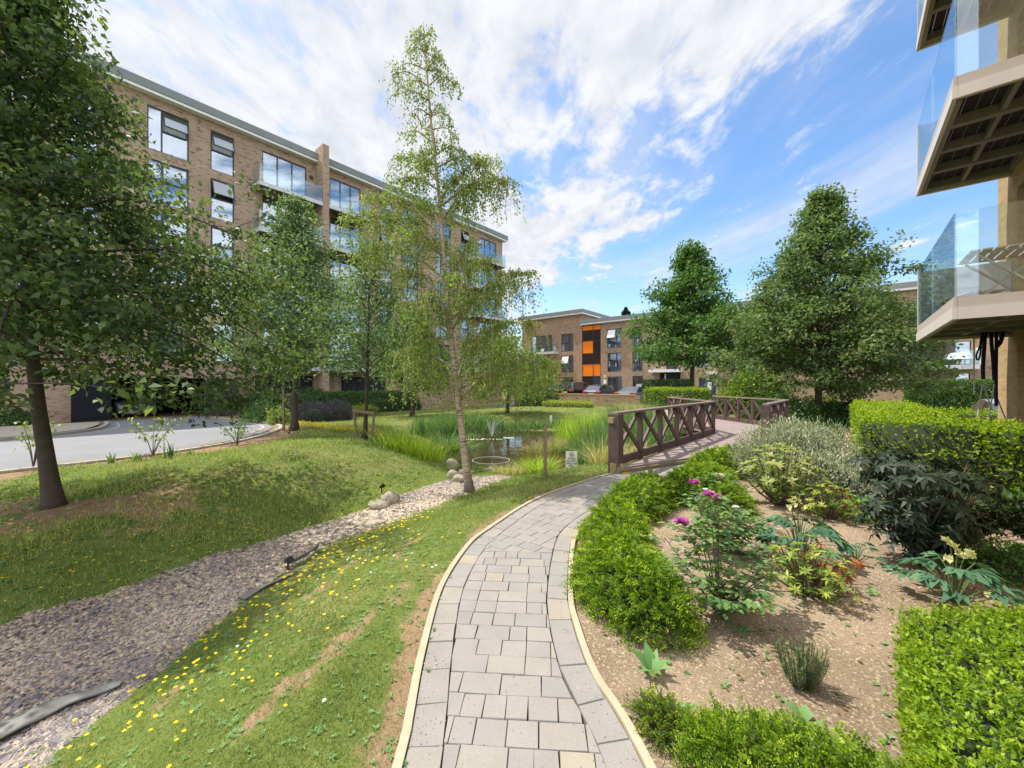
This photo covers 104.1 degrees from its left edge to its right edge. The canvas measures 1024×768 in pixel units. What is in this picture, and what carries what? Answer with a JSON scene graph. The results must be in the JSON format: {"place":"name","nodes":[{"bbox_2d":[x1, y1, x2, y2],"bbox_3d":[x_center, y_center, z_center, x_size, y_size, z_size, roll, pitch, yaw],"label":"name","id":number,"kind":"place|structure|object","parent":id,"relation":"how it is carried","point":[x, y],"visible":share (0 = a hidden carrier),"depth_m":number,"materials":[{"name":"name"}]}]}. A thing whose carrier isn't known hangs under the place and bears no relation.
{"place":"outdoors","nodes":[
{"label":"outdoors","id":0,"kind":"place"},
{"bbox_2d":[0,422,98,436],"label":"pavement","id":1,"kind":"structure","parent":0,"point":[7,431],"depth_m":16.69,"materials":[{"name":"concrete"}]},
{"bbox_2d":[0,416,272,469],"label":"road","id":2,"kind":"structure","parent":0,"point":[121,440],"depth_m":11.56,"materials":[{"name":"grey asphalt"}]},
{"bbox_2d":[0,474,512,767],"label":"gravel","id":3,"kind":"structure","parent":0,"point":[331,531],"depth_m":3.17,"materials":[{"name":"grey gravel"}]},
{"bbox_2d":[0,679,121,738],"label":"pond liner","id":4,"kind":"object","parent":3,"relation":"on","point":[28,717],"visible":1,"depth_m":2.34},
{"bbox_2d":[0,386,850,767],"bbox_3d":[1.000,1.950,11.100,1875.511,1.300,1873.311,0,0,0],"label":"ground","id":5,"kind":"structure","parent":0,"point":[406,632],"depth_m":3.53,"materials":[{"name":"green plant"}]},
{"bbox_2d":[0,408,31,426],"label":"dark shrub","id":6,"kind":"object","parent":5,"relation":"on","point":[13,417],"visible":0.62,"depth_m":18.31,"materials":[{"name":"green plant"}]},
{"bbox_2d":[14,418,65,466],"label":"young shrub","id":7,"kind":"object","parent":5,"relation":"on","point":[33,445],"visible":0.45,"depth_m":7.63,"materials":[{"name":"green plant"}]},
{"bbox_2d":[0,421,108,440],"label":"kerb","id":8,"kind":"structure","parent":5,"relation":"on","point":[105,424],"depth_m":14.70,"materials":[{"name":"concrete"}]},
{"bbox_2d":[112,392,153,416],"bbox_3d":[-24.399,1.270,25.493,4.355,1.480,2.034,0,0,40],"label":"parked car","id":9,"kind":"object","parent":5,"relation":"on","point":[119,403],"visible":0.23,"depth_m":24.03,"materials":[{"name":"grey metal"}]},
{"bbox_2d":[0,416,281,473],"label":"kerb","id":10,"kind":"structure","parent":5,"relation":"on","point":[142,455],"depth_m":8.91,"materials":[{"name":"concrete"}]},
{"bbox_2d":[127,412,187,454],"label":"young shrub","id":11,"kind":"object","parent":5,"relation":"on","point":[152,436],"visible":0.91,"depth_m":8.80,"materials":[{"name":"green plant"}]},
{"bbox_2d":[0,0,339,509],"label":"lime tree","id":12,"kind":"object","parent":5,"relation":"on","point":[54,281],"visible":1,"depth_m":4.88,"materials":[{"name":"green plant"}]},
{"bbox_2d":[0,40,507,423],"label":"apartment building","id":13,"kind":"structure","parent":5,"relation":"on","point":[216,147],"depth_m":26.18,"materials":[{"name":"brick"}]},
{"bbox_2d":[147,318,187,359],"bbox_3d":[-20.219,-2.640,23.459,0.235,2.480,1.871,0,0,40],"label":"window","id":14,"kind":"structure","parent":13,"relation":"in","point":[169,338],"depth_m":23.62,"materials":[{"name":"grey glass"}]},
{"bbox_2d":[147,157,188,208],"bbox_3d":[-20.355,-11.640,23.573,0.590,2.480,1.871,0,0,40],"label":"window","id":15,"kind":"structure","parent":13,"relation":"in","point":[171,173],"depth_m":23.78,"materials":[{"name":"clear glass"}]},
{"bbox_2d":[147,105,188,160],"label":"window","id":16,"kind":"structure","parent":13,"relation":"in","point":[171,135],"depth_m":23.50,"materials":[{"name":"clear glass"}]},
{"bbox_2d":[211,226,233,267],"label":"window","id":17,"kind":"structure","parent":13,"relation":"in","point":[216,235],"depth_m":25.61,"materials":[{"name":"glass"}]},
{"bbox_2d":[211,178,234,222],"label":"window","id":18,"kind":"structure","parent":13,"relation":"in","point":[222,198],"depth_m":25.75,"materials":[{"name":"clear glass"}]},
{"bbox_2d":[211,130,234,176],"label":"window","id":19,"kind":"structure","parent":13,"relation":"in","point":[222,149],"depth_m":25.54,"materials":[{"name":"clear glass"}]},
{"bbox_2d":[262,195,305,234],"bbox_3d":[-16.287,-11.570,28.430,0.580,2.620,2.879,0,0,40],"label":"window","id":20,"kind":"structure","parent":13,"relation":"in","point":[264,202],"depth_m":27.68,"materials":[{"name":"glass"}]},
{"bbox_2d":[262,151,305,195],"bbox_3d":[-16.152,-14.570,28.313,0.225,2.620,2.879,0,0,40],"label":"window","id":21,"kind":"structure","parent":13,"relation":"in","point":[277,172],"depth_m":28.31,"materials":[{"name":"glass"}]},
{"bbox_2d":[330,256,359,290],"bbox_3d":[-13.432,-8.570,31.828,0.580,2.620,2.514,0,0,40],"label":"window","id":22,"kind":"structure","parent":13,"relation":"in","point":[343,264],"depth_m":31.96,"materials":[{"name":"clear glass"}]},
{"bbox_2d":[330,217,359,250],"bbox_3d":[-13.432,-11.570,31.828,0.580,2.620,2.514,0,0,40],"label":"window","id":23,"kind":"structure","parent":13,"relation":"in","point":[332,222],"depth_m":31.96,"materials":[{"name":"glass"}]},
{"bbox_2d":[330,178,359,213],"bbox_3d":[-13.295,-14.570,31.718,0.225,2.620,2.514,0,0,40],"label":"window","id":24,"kind":"structure","parent":13,"relation":"in","point":[341,196],"depth_m":31.74,"materials":[{"name":"clear glass"}]},
{"bbox_2d":[236,384,286,417],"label":"rounded bush","id":25,"kind":"object","parent":5,"relation":"on","point":[259,396],"visible":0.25,"depth_m":23.56,"materials":[{"name":"green plant"}]},
{"bbox_2d":[238,398,287,422],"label":"rose bush","id":26,"kind":"object","parent":5,"relation":"on","point":[261,412],"visible":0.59,"depth_m":19.21,"materials":[{"name":"green plant"}]},
{"bbox_2d":[1,420,547,767],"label":"lawn flowers","id":27,"kind":"object","parent":5,"relation":"on","point":[156,715],"visible":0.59,"depth_m":3.50,"materials":[{"name":"yellow plant"}]},
{"bbox_2d":[5,424,547,767],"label":"flower stalks","id":28,"kind":"object","parent":5,"relation":"on","point":[312,427],"visible":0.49,"depth_m":3.51,"materials":[{"name":"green plant"}]},
{"bbox_2d":[264,403,290,424],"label":"shrub","id":29,"kind":"object","parent":5,"relation":"on","point":[276,414],"visible":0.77,"depth_m":17.07,"materials":[{"name":"green plant"}]},
{"bbox_2d":[151,189,412,430],"bbox_3d":[-7.136,-2.518,14.056,7.113,8.288,7.922,0,0,0],"label":"young maple","id":30,"kind":"object","parent":5,"relation":"on","point":[301,237],"visible":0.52,"depth_m":13.47,"materials":[{"name":"green plant"}]},
{"bbox_2d":[0,440,601,767],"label":"lawn weeds","id":31,"kind":"object","parent":5,"relation":"on","point":[231,707],"visible":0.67,"depth_m":3.18,"materials":[{"name":"green plant"}]},
{"bbox_2d":[285,385,335,412],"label":"rounded bush","id":32,"kind":"object","parent":5,"relation":"on","point":[321,396],"visible":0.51,"depth_m":24.12,"materials":[{"name":"green plant"}]},
{"bbox_2d":[288,398,339,422],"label":"lavender bush","id":33,"kind":"object","parent":5,"relation":"on","point":[312,412],"visible":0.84,"depth_m":17.99,"materials":[{"name":"plant"}]},
{"bbox_2d":[322,397,357,420],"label":"lavender bush","id":34,"kind":"object","parent":5,"relation":"on","point":[341,411],"visible":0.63,"depth_m":18.70,"materials":[{"name":"grey plant"}]},
{"bbox_2d":[295,230,430,439],"bbox_3d":[-3.925,-1.336,10.967,3.372,5.771,3.271,0,0,41],"label":"staked sapling","id":35,"kind":"object","parent":5,"relation":"on","point":[365,354],"visible":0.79,"depth_m":10.86,"materials":[{"name":"green plant"}]},
{"bbox_2d":[326,390,418,408],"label":"hedge","id":36,"kind":"object","parent":5,"relation":"on","point":[352,397],"visible":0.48,"depth_m":28.54,"materials":[{"name":"green plant"}]},
{"bbox_2d":[368,397,422,412],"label":"hedge","id":37,"kind":"object","parent":5,"relation":"on","point":[381,404],"visible":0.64,"depth_m":27.90,"materials":[{"name":"green plant"}]},
{"bbox_2d":[359,427,454,462],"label":"sedge clump","id":38,"kind":"object","parent":5,"relation":"on","point":[416,450],"visible":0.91,"depth_m":10.51,"materials":[{"name":"green plant"}]},
{"bbox_2d":[358,307,467,415],"bbox_3d":[-5.110,-1.243,21.402,6.128,6.108,5.548,0,0,-31],"label":"garden tree","id":39,"kind":"object","parent":5,"relation":"on","point":[412,410],"visible":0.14,"depth_m":20.72,"materials":[{"name":"green plant"}]},
{"bbox_2d":[332,22,572,492],"bbox_3d":[-1.077,-2.244,7.120,4.211,8.496,2.470,0,0,0],"label":"birch tree","id":40,"kind":"object","parent":5,"relation":"on","point":[503,365],"visible":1,"depth_m":7.09,"materials":[{"name":"green plant"}]},
{"bbox_2d":[412,428,492,452],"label":"iris clump","id":41,"kind":"object","parent":5,"relation":"on","point":[443,439],"visible":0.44,"depth_m":13.20,"materials":[{"name":"green plant"}]},
{"bbox_2d":[407,408,507,438],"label":"reeds","id":42,"kind":"object","parent":5,"relation":"on","point":[441,424],"visible":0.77,"depth_m":16.48,"materials":[{"name":"green plant"}]},
{"bbox_2d":[392,473,611,767],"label":"path edging","id":43,"kind":"object","parent":5,"relation":"on","point":[401,750],"visible":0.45,"depth_m":2.38,"materials":[{"name":"concrete"}]},
{"bbox_2d":[459,331,562,412],"bbox_3d":[-0.118,-0.564,21.554,6.069,4.754,6.716,0,0,0],"label":"weeping tree","id":44,"kind":"object","parent":5,"relation":"on","point":[540,386],"visible":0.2,"depth_m":21.36,"materials":[{"name":"green plant"}]},
{"bbox_2d":[465,418,557,434],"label":"reeds","id":45,"kind":"object","parent":5,"relation":"on","point":[516,427],"visible":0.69,"depth_m":18.35,"materials":[{"name":"green plant"}]},
{"bbox_2d":[482,459,540,476],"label":"sedge clump","id":46,"kind":"object","parent":5,"relation":"on","point":[512,471],"visible":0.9,"depth_m":9.00,"materials":[{"name":"plant"}]},
{"bbox_2d":[508,453,564,474],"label":"sedge clump","id":47,"kind":"object","parent":5,"relation":"on","point":[539,466],"visible":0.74,"depth_m":9.26,"materials":[{"name":"green plant"}]},
{"bbox_2d":[541,399,595,407],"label":"hedge","id":48,"kind":"object","parent":5,"relation":"on","point":[574,404],"visible":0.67,"depth_m":27.79,"materials":[{"name":"green plant"}]},
{"bbox_2d":[545,406,607,443],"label":"reeds","id":49,"kind":"object","parent":5,"relation":"on","point":[564,427],"visible":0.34,"depth_m":16.43,"materials":[{"name":"green plant"}]},
{"bbox_2d":[550,393,641,406],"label":"garden wall","id":50,"kind":"structure","parent":5,"relation":"on","point":[600,399],"depth_m":28.46,"materials":[{"name":"brown brick"}]},
{"bbox_2d":[552,433,656,465],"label":"reeds","id":51,"kind":"object","parent":5,"relation":"on","point":[601,459],"visible":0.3,"depth_m":8.99,"materials":[{"name":"green plant"}]},
{"bbox_2d":[568,529,655,767],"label":"path edging","id":52,"kind":"object","parent":5,"relation":"on","point":[643,754],"visible":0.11,"depth_m":2.02,"materials":[{"name":"concrete"}]},
{"bbox_2d":[553,395,684,465],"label":"reeds","id":53,"kind":"object","parent":5,"relation":"on","point":[601,431],"visible":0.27,"depth_m":11.33,"materials":[{"name":"green plant"}]},
{"bbox_2d":[640,378,693,403],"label":"hedge","id":54,"kind":"object","parent":5,"relation":"on","point":[667,382],"visible":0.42,"depth_m":30.70,"materials":[{"name":"green plant"}]},
{"bbox_2d":[642,385,711,409],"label":"hedge","id":55,"kind":"object","parent":5,"relation":"on","point":[658,393],"visible":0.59,"depth_m":24.29,"materials":[{"name":"green plant"}]},
{"bbox_2d":[608,396,789,473],"bbox_3d":[6.116,1.121,11.682,4.222,1.238,12.202,0,0,25],"label":"footbridge","id":56,"kind":"object","parent":5,"relation":"on","point":[703,428],"visible":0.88,"depth_m":9.49,"materials":[{"name":"brown wood"}]},
{"bbox_2d":[616,238,796,385],"bbox_3d":[14.958,-5.129,32.609,12.753,13.678,13.129,0,0,0],"label":"oak tree","id":57,"kind":"object","parent":5,"relation":"on","point":[677,297],"visible":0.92,"depth_m":31.10,"materials":[{"name":"green plant"}]},
{"bbox_2d":[714,364,787,410],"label":"round shrub","id":58,"kind":"object","parent":5,"relation":"on","point":[740,389],"visible":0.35,"depth_m":23.43,"materials":[{"name":"green plant"}]},
{"bbox_2d":[741,391,825,422],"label":"dark shrub","id":59,"kind":"object","parent":5,"relation":"on","point":[804,406],"visible":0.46,"depth_m":16.51,"materials":[{"name":"green plant"}]},
{"bbox_2d":[573,453,1023,767],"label":"planting bed","id":60,"kind":"object","parent":5,"relation":"on","point":[615,667],"visible":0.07,"depth_m":2.44,"materials":[{"name":"soil"}]},
{"bbox_2d":[571,492,660,553],"bbox_3d":[1.020,1.434,3.946,0.898,0.627,1.377,0,0,0],"label":"hedge plant","id":61,"kind":"object","parent":60,"relation":"on","point":[614,510],"visible":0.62,"depth_m":3.81,"materials":[{"name":"green plant"}]},
{"bbox_2d":[561,521,710,658],"bbox_3d":[0.823,1.394,2.926,0.929,0.680,1.361,0,0,0],"label":"hedge plant","id":62,"kind":"object","parent":60,"relation":"on","point":[628,580],"visible":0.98,"depth_m":2.62,"materials":[{"name":"green plant"}]},
{"bbox_2d":[597,468,685,525],"bbox_3d":[1.633,1.420,5.054,0.911,0.633,1.757,0,0,40],"label":"hedge plant","id":63,"kind":"object","parent":60,"relation":"on","point":[647,492],"visible":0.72,"depth_m":4.83,"materials":[{"name":"green plant"}]},
{"bbox_2d":[629,641,670,674],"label":"broad leaved weed","id":64,"kind":"object","parent":60,"relation":"on","point":[648,658],"visible":1,"depth_m":2.21,"materials":[{"name":"green plant"}]},
{"bbox_2d":[618,682,709,767],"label":"hedge plant","id":65,"kind":"object","parent":60,"relation":"on","point":[652,721],"visible":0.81,"depth_m":1.80,"materials":[{"name":"green plant"}]},
{"bbox_2d":[664,460,741,507],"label":"hedge plant","id":66,"kind":"object","parent":60,"relation":"on","point":[680,475],"visible":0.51,"depth_m":5.48,"materials":[{"name":"green plant"}]},
{"bbox_2d":[403,476,1008,764],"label":"seedling weeds","id":67,"kind":"object","parent":60,"relation":"on","point":[884,692],"visible":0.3,"depth_m":2.30,"materials":[{"name":"green plant"}]},
{"bbox_2d":[643,479,785,619],"bbox_3d":[1.398,1.129,2.777,0.894,0.949,0.840,0,0,41],"label":"rose bush","id":68,"kind":"object","parent":60,"relation":"on","point":[716,594],"visible":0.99,"depth_m":2.70,"materials":[{"name":"green plant"}]},
{"bbox_2d":[675,471,753,494],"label":"rose bush","id":69,"kind":"object","parent":60,"relation":"on","point":[720,475],"visible":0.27,"depth_m":5.31,"materials":[{"name":"green plant"}]},
{"bbox_2d":[681,443,752,479],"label":"hedge plant","id":70,"kind":"object","parent":60,"relation":"on","point":[716,454],"visible":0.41,"depth_m":6.87,"materials":[{"name":"green plant"}]},
{"bbox_2d":[692,478,762,520],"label":"hedge plant","id":71,"kind":"object","parent":60,"relation":"on","point":[734,492],"visible":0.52,"depth_m":4.80,"materials":[{"name":"green plant"}]},
{"bbox_2d":[688,488,769,562],"bbox_3d":[2.035,1.320,3.714,0.792,0.728,0.680,0,0,0],"label":"rose bush","id":72,"kind":"object","parent":60,"relation":"on","point":[745,532],"visible":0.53,"depth_m":3.62,"materials":[{"name":"green plant"}]},
{"bbox_2d":[734,442,833,505],"bbox_3d":[3.500,1.208,5.300,1.008,0.843,1.091,0,0,0],"label":"rhododendron","id":73,"kind":"object","parent":60,"relation":"on","point":[783,491],"visible":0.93,"depth_m":5.15,"materials":[{"name":"green plant"}]},
{"bbox_2d":[655,690,917,767],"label":"hedge plant","id":74,"kind":"object","parent":60,"relation":"on","point":[733,733],"visible":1,"depth_m":1.50,"materials":[{"name":"green plant"}]},
{"bbox_2d":[727,412,872,487],"bbox_3d":[4.783,1.040,6.695,2.515,1.222,1.938,0,0,0],"label":"silver bush","id":75,"kind":"object","parent":60,"relation":"on","point":[788,436],"visible":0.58,"depth_m":6.48,"materials":[{"name":"grey plant"}]},
{"bbox_2d":[782,699,822,726],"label":"broad leaved weed","id":76,"kind":"object","parent":60,"relation":"on","point":[793,707],"visible":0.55,"depth_m":1.89,"materials":[{"name":"green plant"}]},
{"bbox_2d":[775,634,831,692],"bbox_3d":[1.519,1.456,2.090,0.268,0.291,0.210,0,0,0],"label":"rosemary","id":77,"kind":"object","parent":60,"relation":"on","point":[800,679],"visible":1,"depth_m":2.07,"materials":[{"name":"green plant"}]},
{"bbox_2d":[750,495,858,560],"bbox_3d":[2.619,1.309,3.651,0.799,0.588,0.884,0,0,0],"label":"hellebore","id":78,"kind":"object","parent":60,"relation":"on","point":[822,529],"visible":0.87,"depth_m":3.61,"materials":[{"name":"green plant"}]},
{"bbox_2d":[757,534,861,605],"bbox_3d":[2.227,1.397,3.026,0.641,0.467,0.682,0,0,40],"label":"pieris","id":79,"kind":"object","parent":60,"relation":"on","point":[801,582],"visible":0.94,"depth_m":2.95,"materials":[{"name":"green plant"}]},
{"bbox_2d":[765,440,876,500],"bbox_3d":[4.468,1.229,5.791,1.307,0.840,1.371,0,0,44],"label":"silver bush","id":80,"kind":"object","parent":60,"relation":"on","point":[838,470],"visible":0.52,"depth_m":5.52,"materials":[{"name":"grey plant"}]},
{"bbox_2d":[792,549,865,595],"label":"groundcover","id":81,"kind":"object","parent":60,"relation":"on","point":[857,564],"visible":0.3,"depth_m":3.17,"materials":[{"name":"green plant"}]},
{"bbox_2d":[797,482,863,520],"bbox_3d":[3.743,1.402,4.721,0.687,0.455,0.641,0,0,35],"label":"pieris","id":82,"kind":"object","parent":60,"relation":"on","point":[830,508],"visible":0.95,"depth_m":4.65,"materials":[{"name":"green plant"}]},
{"bbox_2d":[825,494,888,523],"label":"leafy groundcover","id":83,"kind":"object","parent":60,"relation":"on","point":[857,497],"visible":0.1,"depth_m":4.71,"materials":[{"name":"green plant"}]},
{"bbox_2d":[833,538,886,561],"bbox_3d":[3.071,1.508,3.574,0.335,0.189,0.372,0,0,13],"label":"hellebore","id":84,"kind":"object","parent":60,"relation":"on","point":[870,549],"visible":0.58,"depth_m":3.53,"materials":[{"name":"green plant"}]},
{"bbox_2d":[844,446,1023,569],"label":"dark leaved shrub","id":85,"kind":"object","parent":60,"relation":"on","point":[920,521],"visible":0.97,"depth_m":3.31,"materials":[{"name":"green plant"}]},
{"bbox_2d":[880,536,1023,608],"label":"hellebore","id":86,"kind":"object","parent":60,"relation":"on","point":[986,577],"visible":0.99,"depth_m":2.83,"materials":[{"name":"green plant"}]},
{"bbox_2d":[886,599,1023,767],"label":"box hedge","id":87,"kind":"object","parent":60,"relation":"on","point":[960,697],"visible":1,"depth_m":1.51,"materials":[{"name":"green plant"}]},
{"bbox_2d":[916,487,1023,534],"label":"leafy groundcover","id":88,"kind":"object","parent":60,"relation":"on","point":[1019,496],"visible":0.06,"depth_m":4.67,"materials":[{"name":"green plant"}]},
{"bbox_2d":[936,536,1023,589],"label":"leafy groundcover","id":89,"kind":"object","parent":60,"relation":"on","point":[1006,563],"visible":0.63,"depth_m":3.35,"materials":[{"name":"green plant"}]},
{"bbox_2d":[696,181,977,406],"bbox_3d":[14.149,-3.756,18.160,9.161,10.732,9.593,0,0,-34],"label":"hornbeam tree","id":90,"kind":"object","parent":5,"relation":"on","point":[819,233],"visible":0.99,"depth_m":16.88,"materials":[{"name":"green plant"}]},
{"bbox_2d":[817,397,869,425],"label":"dark shrub","id":91,"kind":"object","parent":5,"relation":"on","point":[834,410],"visible":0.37,"depth_m":17.16,"materials":[{"name":"green plant"}]},
{"bbox_2d":[848,399,1023,498],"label":"hedge","id":92,"kind":"object","parent":5,"relation":"on","point":[905,427],"visible":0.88,"depth_m":5.71,"materials":[{"name":"green plant"}]},
{"bbox_2d":[902,378,993,413],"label":"hedge","id":93,"kind":"object","parent":5,"relation":"on","point":[957,398],"visible":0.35,"depth_m":25.71,"materials":[{"name":"green plant"}]},
{"bbox_2d":[923,405,997,424],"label":"hedge","id":94,"kind":"object","parent":5,"relation":"on","point":[983,413],"visible":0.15,"depth_m":8.92,"materials":[{"name":"green plant"}]},
{"bbox_2d":[916,0,1023,422],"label":"brick apartment block","id":95,"kind":"structure","parent":5,"relation":"on","point":[976,136],"depth_m":7.21,"materials":[{"name":"beige brick"}]},
{"bbox_2d":[973,338,1005,418],"bbox_3d":[8.757,-0.055,7.299,0.629,1.566,0.021,0,0,0],"label":"cord frame","id":96,"kind":"object","parent":95,"relation":"hanging from","point":[990,403],"visible":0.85,"depth_m":7.29,"materials":[{"name":"grey metal"}]},
{"bbox_2d":[958,243,1023,294],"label":"folding table","id":97,"kind":"object","parent":95,"relation":"on","point":[977,255],"visible":0.92,"depth_m":5.71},
{"bbox_2d":[994,331,997,405],"bbox_3d":[8.858,-0.382,7.300,0.054,1.576,0.051,0,0,0],"label":"hanging strap","id":98,"kind":"object","parent":95,"relation":"hanging from","point":[996,364],"visible":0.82,"depth_m":7.28,"materials":[{"name":"black fabric"}]},
{"bbox_2d":[438,431,584,468],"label":"pond water","id":99,"kind":"structure","parent":0,"point":[503,444],"depth_m":12.90,"materials":[{"name":"green liquid"}]},
{"bbox_2d":[511,430,572,453],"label":"sedge clump","id":100,"kind":"object","parent":99,"relation":"in","point":[539,445],"visible":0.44,"depth_m":13.10,"materials":[{"name":"green plant"}]},
{"bbox_2d":[59,0,997,384],"label":"sky","id":101,"kind":"structure","parent":0,"point":[630,131],"materials":[{"name":"blue"}]},
{"bbox_2d":[404,464,683,767],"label":"paved path","id":102,"kind":"structure","parent":0,"point":[487,655],"depth_m":2.22,"materials":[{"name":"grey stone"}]},
{"bbox_2d":[518,281,993,403],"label":"terrace building","id":103,"kind":"structure","parent":0,"point":[589,347],"depth_m":49.73,"materials":[{"name":"brown brick"}]},
{"bbox_2d":[606,328,620,347],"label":"window","id":104,"kind":"structure","parent":103,"relation":"in","point":[614,341],"depth_m":49.90,"materials":[{"name":"grey glass"}]},
{"bbox_2d":[608,352,620,371],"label":"window","id":105,"kind":"structure","parent":103,"relation":"in","point":[614,359],"depth_m":50.04,"materials":[{"name":"grey glass"}]},
{"bbox_2d":[909,340,970,365],"bbox_3d":[34.376,-2.435,32.183,3.419,1.873,0.580,0,0,40],"label":"window","id":106,"kind":"structure","parent":103,"relation":"in","point":[966,347],"depth_m":31.59,"materials":[{"name":"white glass"}]},
{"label":"car park","id":107,"kind":"structure","parent":0,"visible":0},
{"bbox_2d":[558,382,589,393],"bbox_3d":[6.146,0.685,37.428,2.147,1.810,4.555,0,0,40],"label":"parked car","id":108,"kind":"object","parent":107,"relation":"on","point":[578,387],"visible":0.09,"depth_m":35.82,"materials":[{"name":"black metal"}]},
{"bbox_2d":[582,385,617,393],"bbox_3d":[8.028,0.825,35.392,2.034,1.530,4.255,0,0,40],"label":"parked car","id":109,"kind":"object","parent":107,"relation":"on","point":[599,389],"visible":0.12,"depth_m":34.11,"materials":[{"name":"white metal"}]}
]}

